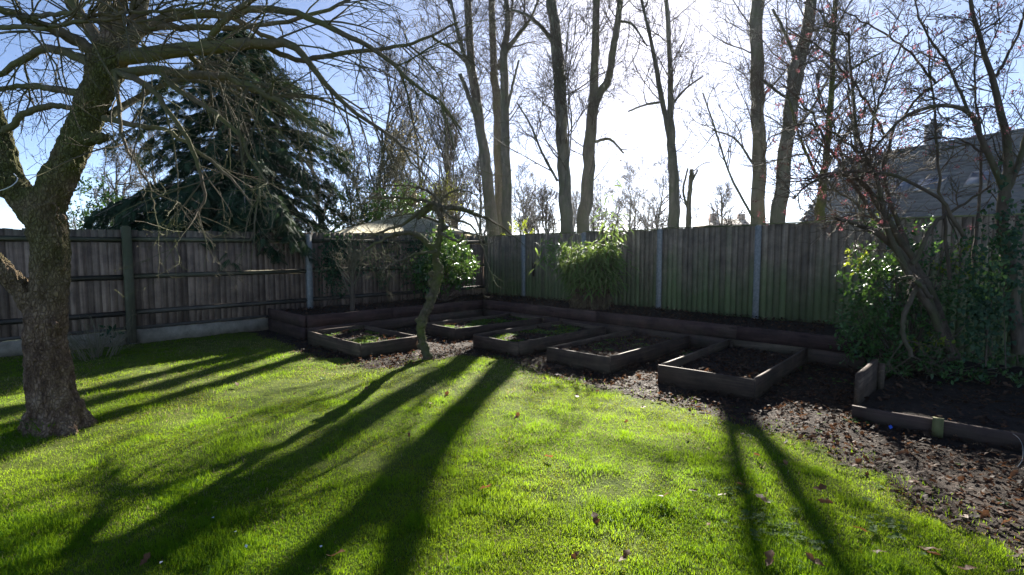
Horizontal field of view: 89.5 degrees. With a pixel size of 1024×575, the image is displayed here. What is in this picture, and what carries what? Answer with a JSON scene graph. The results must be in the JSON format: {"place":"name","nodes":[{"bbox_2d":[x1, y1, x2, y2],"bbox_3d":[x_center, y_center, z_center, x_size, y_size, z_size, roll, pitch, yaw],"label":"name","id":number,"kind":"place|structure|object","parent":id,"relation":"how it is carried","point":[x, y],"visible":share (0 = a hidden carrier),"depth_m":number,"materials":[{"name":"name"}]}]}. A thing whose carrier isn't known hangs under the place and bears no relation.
{"place":"outdoors","nodes":[
{"label":"outdoors","id":0,"kind":"place"},
{"bbox_2d":[2,318,259,343],"bbox_3d":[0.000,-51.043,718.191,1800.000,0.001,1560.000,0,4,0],"label":"ground","id":1,"kind":"structure","parent":0,"point":[136,329],"depth_m":11.17,"materials":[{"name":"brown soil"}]},
{"bbox_2d":[66,173,129,229],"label":"leafy shrub","id":2,"kind":"object","parent":1,"relation":"on","point":[86,213],"visible":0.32,"depth_m":11.23,"materials":[{"name":"green plant"}]},
{"bbox_2d":[77,126,154,225],"bbox_3d":[-19.527,-4.200,25.935,3.271,7.933,3.260,-2,5,-22],"label":"bare tree","id":3,"kind":"object","parent":1,"relation":"on","point":[115,160],"visible":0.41,"depth_m":25.83,"materials":[{"name":"brown plant"}]},
{"bbox_2d":[97,105,186,188],"bbox_3d":[-20.314,-5.365,29.349,4.013,9.770,4.701,0,4,0],"label":"bare tree","id":4,"kind":"object","parent":1,"relation":"on","point":[145,170],"visible":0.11,"depth_m":28.64,"materials":[{"name":"brown plant"}]},
{"bbox_2d":[81,22,357,271],"bbox_3d":[-6.467,-2.728,12.191,5.347,7.005,6.288,0,4,0],"label":"conifer","id":5,"kind":"object","parent":1,"relation":"on","point":[291,222],"visible":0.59,"depth_m":11.21,"materials":[{"name":"green plant"}]},
{"bbox_2d":[278,65,366,230],"bbox_3d":[-10.362,-5.630,26.640,5.843,10.682,4.216,3,5,36],"label":"bare tree","id":6,"kind":"object","parent":1,"relation":"on","point":[323,120],"visible":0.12,"depth_m":26.82,"materials":[{"name":"brown plant"}]},
{"bbox_2d":[304,115,411,229],"bbox_3d":[-4.885,-2.496,16.092,3.128,5.988,4.525,0,4,0],"label":"budding shrub","id":7,"kind":"object","parent":1,"relation":"on","point":[351,176],"visible":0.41,"depth_m":16.08,"materials":[{"name":"green plant"}]},
{"bbox_2d":[326,179,434,229],"bbox_3d":[-4.167,-1.486,16.105,3.532,3.758,1.874,0,4,0],"label":"dark bush","id":8,"kind":"object","parent":1,"relation":"on","point":[371,214],"visible":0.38,"depth_m":15.85,"materials":[{"name":"green plant"}]},
{"bbox_2d":[336,0,433,222],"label":"copse tree","id":9,"kind":"object","parent":1,"relation":"on","point":[397,112],"visible":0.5,"depth_m":18.52,"materials":[{"name":"brown plant"}]},
{"bbox_2d":[67,169,709,235],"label":"wood","id":10,"kind":"object","parent":1,"relation":"on","point":[575,203],"visible":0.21,"depth_m":75.16,"materials":[{"name":"brown plant"}]},
{"bbox_2d":[359,111,444,220],"bbox_3d":[-3.685,-2.628,17.587,2.846,6.032,3.843,0,4,0],"label":"budding shrub","id":11,"kind":"object","parent":1,"relation":"on","point":[395,158],"visible":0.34,"depth_m":16.96,"materials":[{"name":"green plant"}]},
{"bbox_2d":[330,215,476,235],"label":"garden shed","id":12,"kind":"structure","parent":1,"relation":"on","point":[421,229],"depth_m":13.61,"materials":[{"name":"fabric"}]},
{"bbox_2d":[363,17,454,215],"bbox_3d":[-5.268,-7.476,29.335,4.829,13.967,5.134,3,5,31],"label":"copse tree","id":13,"kind":"object","parent":1,"relation":"on","point":[420,178],"visible":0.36,"depth_m":28.53,"materials":[{"name":"brown plant"}]},
{"bbox_2d":[386,167,470,229],"bbox_3d":[-3.053,-2.210,19.443,3.372,4.940,2.368,-2,5,-23],"label":"budding shrub","id":14,"kind":"object","parent":1,"relation":"on","point":[448,196],"visible":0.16,"depth_m":19.58,"materials":[{"name":"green plant"}]},
{"bbox_2d":[411,47,475,227],"bbox_3d":[-3.703,-6.596,27.912,3.719,12.428,3.648,0,4,0],"label":"copse tree","id":15,"kind":"object","parent":1,"relation":"on","point":[432,119],"visible":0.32,"depth_m":27.66,"materials":[{"name":"brown plant"}]},
{"bbox_2d":[407,0,480,223],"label":"copse tree","id":16,"kind":"object","parent":1,"relation":"on","point":[445,167],"visible":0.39,"depth_m":24.98,"materials":[{"name":"brown plant"}]},
{"bbox_2d":[427,96,481,229],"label":"copse tree","id":17,"kind":"object","parent":1,"relation":"on","point":[452,125],"visible":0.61,"depth_m":23.71,"materials":[{"name":"brown plant"}]},
{"bbox_2d":[404,0,513,234],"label":"tall tree","id":18,"kind":"object","parent":1,"relation":"on","point":[474,99],"visible":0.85,"depth_m":19.32,"materials":[{"name":"brown plant"}]},
{"bbox_2d":[458,132,517,235],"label":"bare tree","id":19,"kind":"object","parent":1,"relation":"on","point":[477,163],"visible":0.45,"depth_m":43.57,"materials":[{"name":"brown plant"}]},
{"bbox_2d":[447,0,543,234],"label":"tall tree","id":20,"kind":"object","parent":1,"relation":"on","point":[497,164],"visible":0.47,"depth_m":20.06,"materials":[{"name":"brown plant"}]},
{"bbox_2d":[500,218,533,234],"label":"bush","id":21,"kind":"object","parent":1,"relation":"on","point":[521,228],"visible":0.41,"depth_m":15.26,"materials":[{"name":"green plant"}]},
{"bbox_2d":[464,0,569,234],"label":"tall tree","id":22,"kind":"object","parent":1,"relation":"on","point":[505,99],"visible":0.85,"depth_m":18.81,"materials":[{"name":"brown plant"}]},
{"bbox_2d":[511,160,548,234],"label":"bare tree","id":23,"kind":"object","parent":1,"relation":"on","point":[531,224],"visible":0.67,"depth_m":46.91,"materials":[{"name":"brown plant"}]},
{"bbox_2d":[529,177,559,232],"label":"bare tree","id":24,"kind":"object","parent":1,"relation":"on","point":[544,195],"visible":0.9,"depth_m":39.41,"materials":[{"name":"grey plant"}]},
{"bbox_2d":[466,0,646,233],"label":"tall tree","id":25,"kind":"object","parent":1,"relation":"on","point":[558,62],"visible":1,"depth_m":16.27,"materials":[{"name":"brown plant"}]},
{"bbox_2d":[538,0,653,231],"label":"tall tree","id":26,"kind":"object","parent":1,"relation":"on","point":[588,154],"visible":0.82,"depth_m":18.22,"materials":[{"name":"brown plant"}]},
{"bbox_2d":[589,174,620,231],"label":"bare tree","id":27,"kind":"object","parent":1,"relation":"on","point":[599,204],"visible":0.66,"depth_m":59.09,"materials":[{"name":"brown plant"}]},
{"bbox_2d":[603,154,655,229],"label":"bare tree","id":28,"kind":"object","parent":1,"relation":"on","point":[630,202],"visible":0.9,"depth_m":54.79,"materials":[{"name":"brown plant"}]},
{"bbox_2d":[630,155,683,230],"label":"bare tree","id":29,"kind":"object","parent":1,"relation":"on","point":[659,213],"visible":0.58,"depth_m":41.07,"materials":[{"name":"brown plant"}]},
{"bbox_2d":[599,0,723,228],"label":"tall tree","id":30,"kind":"object","parent":1,"relation":"on","point":[673,187],"visible":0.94,"depth_m":17.85,"materials":[{"name":"brown plant"}]},
{"bbox_2d":[633,150,722,226],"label":"tall tree","id":31,"kind":"object","parent":1,"relation":"on","point":[687,203],"visible":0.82,"depth_m":20.75,"materials":[{"name":"brown plant"}]},
{"bbox_2d":[698,176,747,226],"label":"bare tree","id":32,"kind":"object","parent":1,"relation":"on","point":[728,197],"visible":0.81,"depth_m":33.56,"materials":[{"name":"grey plant"}]},
{"bbox_2d":[697,211,749,227],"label":"distant house","id":33,"kind":"structure","parent":1,"relation":"on","point":[742,222],"depth_m":77.41,"materials":[{"name":"brick"}]},
{"bbox_2d":[484,213,1023,367],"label":"panel fence","id":34,"kind":"object","parent":1,"relation":"on","point":[777,270],"visible":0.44,"depth_m":9.44,"materials":[{"name":"brown wood"}]},
{"bbox_2d":[532,263,534,275],"bbox_3d":[0.542,-0.450,13.098,0.030,0.340,0.075,-4,6,-45],"label":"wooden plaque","id":35,"kind":"object","parent":34,"relation":"attached to","point":[533,267],"visible":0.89,"depth_m":13.09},
{"bbox_2d":[665,0,857,224],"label":"tall tree","id":36,"kind":"object","parent":1,"relation":"on","point":[758,138],"visible":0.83,"depth_m":14.90,"materials":[{"name":"brown plant"}]},
{"bbox_2d":[730,0,867,224],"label":"tall tree","id":37,"kind":"object","parent":1,"relation":"on","point":[777,215],"visible":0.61,"depth_m":14.30,"materials":[{"name":"brown plant"}]},
{"bbox_2d":[728,0,918,220],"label":"tall tree","id":38,"kind":"object","parent":1,"relation":"on","point":[820,205],"visible":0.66,"depth_m":10.13,"materials":[{"name":"brown plant"}]},
{"bbox_2d":[798,4,949,221],"bbox_3d":[8.923,-3.220,12.857,3.290,7.884,3.079,3,5,34],"label":"bare tree","id":39,"kind":"object","parent":1,"relation":"on","point":[847,196],"visible":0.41,"depth_m":13.08,"materials":[{"name":"brown plant"}]},
{"bbox_2d":[743,0,1023,381],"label":"tree","id":40,"kind":"object","parent":1,"relation":"on","point":[908,259],"visible":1,"depth_m":5.71,"materials":[{"name":"brown plant"}]},
{"bbox_2d":[945,151,1023,383],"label":"ivy","id":41,"kind":"object","parent":40,"relation":"attached to","point":[984,296],"visible":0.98,"depth_m":5.62,"materials":[{"name":"green plant"}]},
{"bbox_2d":[0,330,1023,574],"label":"lawn","id":42,"kind":"structure","parent":0,"point":[276,388],"depth_m":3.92,"materials":[{"name":"plant"}]},
{"bbox_2d":[12,416,53,431],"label":"bulb tuft","id":43,"kind":"object","parent":42,"relation":"on","point":[38,429],"visible":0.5,"depth_m":4.34,"materials":[{"name":"green plant"}]},
{"bbox_2d":[67,310,142,360],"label":"dry stem bush","id":44,"kind":"object","parent":42,"relation":"on","point":[98,350],"visible":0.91,"depth_m":7.68,"materials":[{"name":"brown plant"}]},
{"bbox_2d":[139,552,149,565],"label":"fallen leaf","id":45,"kind":"object","parent":42,"relation":"on","point":[146,557],"visible":1,"depth_m":2.59,"materials":[{"name":"brown plant"}]},
{"bbox_2d":[0,226,485,356],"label":"timber fence","id":46,"kind":"object","parent":42,"relation":"on","point":[165,300],"visible":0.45,"depth_m":9.31,"materials":[{"name":"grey wood"}]},
{"bbox_2d":[312,230,370,307],"bbox_3d":[-3.695,-0.402,11.283,0.378,1.686,1.367,3,5,35],"label":"ivy","id":47,"kind":"object","parent":46,"relation":"attached to","point":[330,264],"visible":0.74,"depth_m":11.11,"materials":[{"name":"green plant"}]},
{"bbox_2d":[365,233,427,301],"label":"ivy","id":48,"kind":"object","parent":46,"relation":"attached to","point":[406,252],"visible":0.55,"depth_m":12.37,"materials":[{"name":"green plant"}]},
{"bbox_2d":[0,0,515,438],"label":"fruit tree","id":49,"kind":"object","parent":42,"relation":"on","point":[40,206],"visible":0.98,"depth_m":4.24,"materials":[{"name":"brown plant"}]},
{"bbox_2d":[326,548,344,555],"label":"fallen leaf","id":50,"kind":"object","parent":42,"relation":"on","point":[341,550],"visible":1,"depth_m":2.62,"materials":[{"name":"brown plant"}]},
{"bbox_2d":[571,551,579,558],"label":"fallen leaf","id":51,"kind":"object","parent":42,"relation":"on","point":[574,554],"visible":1,"depth_m":2.65,"materials":[{"name":"brown plant"}]},
{"bbox_2d":[591,511,599,525],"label":"fallen leaf","id":52,"kind":"object","parent":42,"relation":"on","point":[594,515],"visible":1,"depth_m":2.95,"materials":[{"name":"brown plant"}]},
{"bbox_2d":[619,549,629,560],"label":"fallen leaf","id":53,"kind":"object","parent":42,"relation":"on","point":[626,553],"visible":1,"depth_m":2.61,"materials":[{"name":"brown plant"}]},
{"bbox_2d":[756,494,770,502],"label":"fallen leaf","id":54,"kind":"object","parent":42,"relation":"on","point":[762,497],"visible":1,"depth_m":3.21,"materials":[{"name":"beige plant"}]},
{"bbox_2d":[764,550,774,565],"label":"fallen leaf","id":55,"kind":"object","parent":42,"relation":"on","point":[769,554],"visible":1,"depth_m":2.59,"materials":[{"name":"brown plant"}]},
{"bbox_2d":[805,552,823,565],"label":"fallen leaf","id":56,"kind":"object","parent":42,"relation":"on","point":[812,559],"visible":1,"depth_m":2.57,"materials":[{"name":"brown plant"}]},
{"bbox_2d":[813,483,826,490],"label":"fallen leaf","id":57,"kind":"object","parent":42,"relation":"on","point":[820,486],"visible":1,"depth_m":3.36,"materials":[{"name":"brown plant"}]},
{"bbox_2d":[817,498,832,503],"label":"fallen leaf","id":58,"kind":"object","parent":42,"relation":"on","point":[826,501],"visible":1,"depth_m":3.18,"materials":[{"name":"brown plant"}]},
{"bbox_2d":[852,458,861,465],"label":"fallen leaf","id":59,"kind":"object","parent":42,"relation":"on","point":[858,461],"visible":1,"depth_m":3.71,"materials":[{"name":"brown plant"}]},
{"bbox_2d":[918,546,944,550],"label":"fallen leaf","id":60,"kind":"object","parent":42,"relation":"on","point":[926,548],"visible":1,"depth_m":2.71,"materials":[{"name":"beige plant"}]},
{"bbox_2d":[957,564,976,569],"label":"fallen leaf","id":61,"kind":"object","parent":42,"relation":"on","point":[967,567],"visible":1,"depth_m":2.52,"materials":[{"name":"beige plant"}]},
{"bbox_2d":[0,0,1023,234],"label":"sky","id":62,"kind":"structure","parent":0,"point":[641,123],"materials":[{"name":"white"}]},
{"bbox_2d":[250,309,1023,573],"bbox_3d":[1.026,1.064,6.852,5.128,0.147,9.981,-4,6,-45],"label":"leaf litter","id":63,"kind":"object","parent":0,"point":[986,513],"visible":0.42,"depth_m":4.53,"materials":[{"name":"brown plant"}]},
{"bbox_2d":[308,325,418,357],"bbox_3d":[-2.453,0.878,8.460,1.054,0.270,1.722,-4,6,-45],"label":"raised bed","id":64,"kind":"object","parent":63,"relation":"on","point":[362,340],"visible":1,"depth_m":8.16,"materials":[{"name":"brown wood"}]},
{"bbox_2d":[324,150,528,359],"bbox_3d":[-1.292,-0.338,7.170,2.619,3.040,2.000,2,5,24],"label":"mossy tree","id":65,"kind":"object","parent":63,"relation":"in","point":[434,281],"visible":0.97,"depth_m":7.28,"materials":[{"name":"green plant"}]},
{"bbox_2d":[425,313,542,340],"bbox_3d":[-0.515,0.761,10.145,2.254,0.257,0.985,-4,6,-43],"label":"raised bed","id":66,"kind":"object","parent":63,"relation":"on","point":[458,329],"visible":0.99,"depth_m":9.85,"materials":[{"name":"brown wood"}]},
{"bbox_2d":[473,321,605,355],"bbox_3d":[0.526,0.852,8.812,1.021,0.269,2.257,4,6,45],"label":"raised bed","id":67,"kind":"object","parent":63,"relation":"on","point":[525,340],"visible":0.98,"depth_m":8.50,"materials":[{"name":"brown wood"}]},
{"bbox_2d":[268,293,873,369],"bbox_3d":[0.501,0.702,9.145,9.224,0.500,5.987,4,6,45],"label":"raised border","id":68,"kind":"object","parent":63,"relation":"on","point":[816,339],"visible":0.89,"depth_m":9.50,"materials":[{"name":"brown wood"}]},
{"bbox_2d":[316,232,373,310],"bbox_3d":[-3.256,-0.326,10.237,1.093,1.632,0.972,0,4,0],"label":"twiggy shrub","id":69,"kind":"object","parent":68,"relation":"on","point":[354,263],"visible":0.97,"depth_m":10.19,"materials":[{"name":"brown plant"}]},
{"bbox_2d":[403,223,479,301],"bbox_3d":[-1.613,-0.558,12.007,1.780,1.948,1.386,0,4,0],"label":"evergreen bush","id":70,"kind":"object","parent":68,"relation":"on","point":[451,252],"visible":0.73,"depth_m":11.78,"materials":[{"name":"green plant"}]},
{"bbox_2d":[528,179,637,309],"bbox_3d":[1.448,-0.712,10.643,2.276,2.861,1.632,0,4,0],"label":"bamboo","id":71,"kind":"object","parent":68,"relation":"on","point":[590,274],"visible":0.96,"depth_m":10.40,"materials":[{"name":"green plant"}]},
{"bbox_2d":[547,328,689,374],"bbox_3d":[1.671,0.928,7.780,1.040,0.269,2.355,4,6,43],"label":"raised bed","id":72,"kind":"object","parent":63,"relation":"on","point":[610,353],"visible":1,"depth_m":7.44,"materials":[{"name":"brown wood"}]},
{"bbox_2d":[320,351,1010,554],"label":"ground weeds","id":73,"kind":"object","parent":63,"relation":"on","point":[871,528],"visible":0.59,"depth_m":2.96,"materials":[{"name":"green plant"}]},
{"bbox_2d":[658,339,807,400],"bbox_3d":[2.922,1.008,6.673,1.100,0.273,2.396,4,6,41],"label":"raised bed","id":74,"kind":"object","parent":63,"relation":"on","point":[746,370],"visible":1,"depth_m":6.34,"materials":[{"name":"brown wood"}]},
{"bbox_2d":[825,214,1023,387],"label":"laurel shrub","id":75,"kind":"object","parent":63,"relation":"on","point":[893,335],"visible":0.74,"depth_m":6.43,"materials":[{"name":"green plant"}]},
{"bbox_2d":[841,210,986,351],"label":"leaves","id":76,"kind":"object","parent":75,"relation":"on","point":[929,332],"visible":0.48,"depth_m":6.39,"materials":[{"name":"green plant"}]},
{"bbox_2d":[851,359,1023,451],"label":"raised bed","id":77,"kind":"object","parent":63,"relation":"on","point":[991,414],"visible":0.94,"depth_m":4.96,"materials":[{"name":"brown wood"}]},
{"bbox_2d":[799,118,1023,222],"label":"house","id":78,"kind":"structure","parent":0,"point":[967,178],"depth_m":18.68,"materials":[{"name":"grey tile"}]}
]}

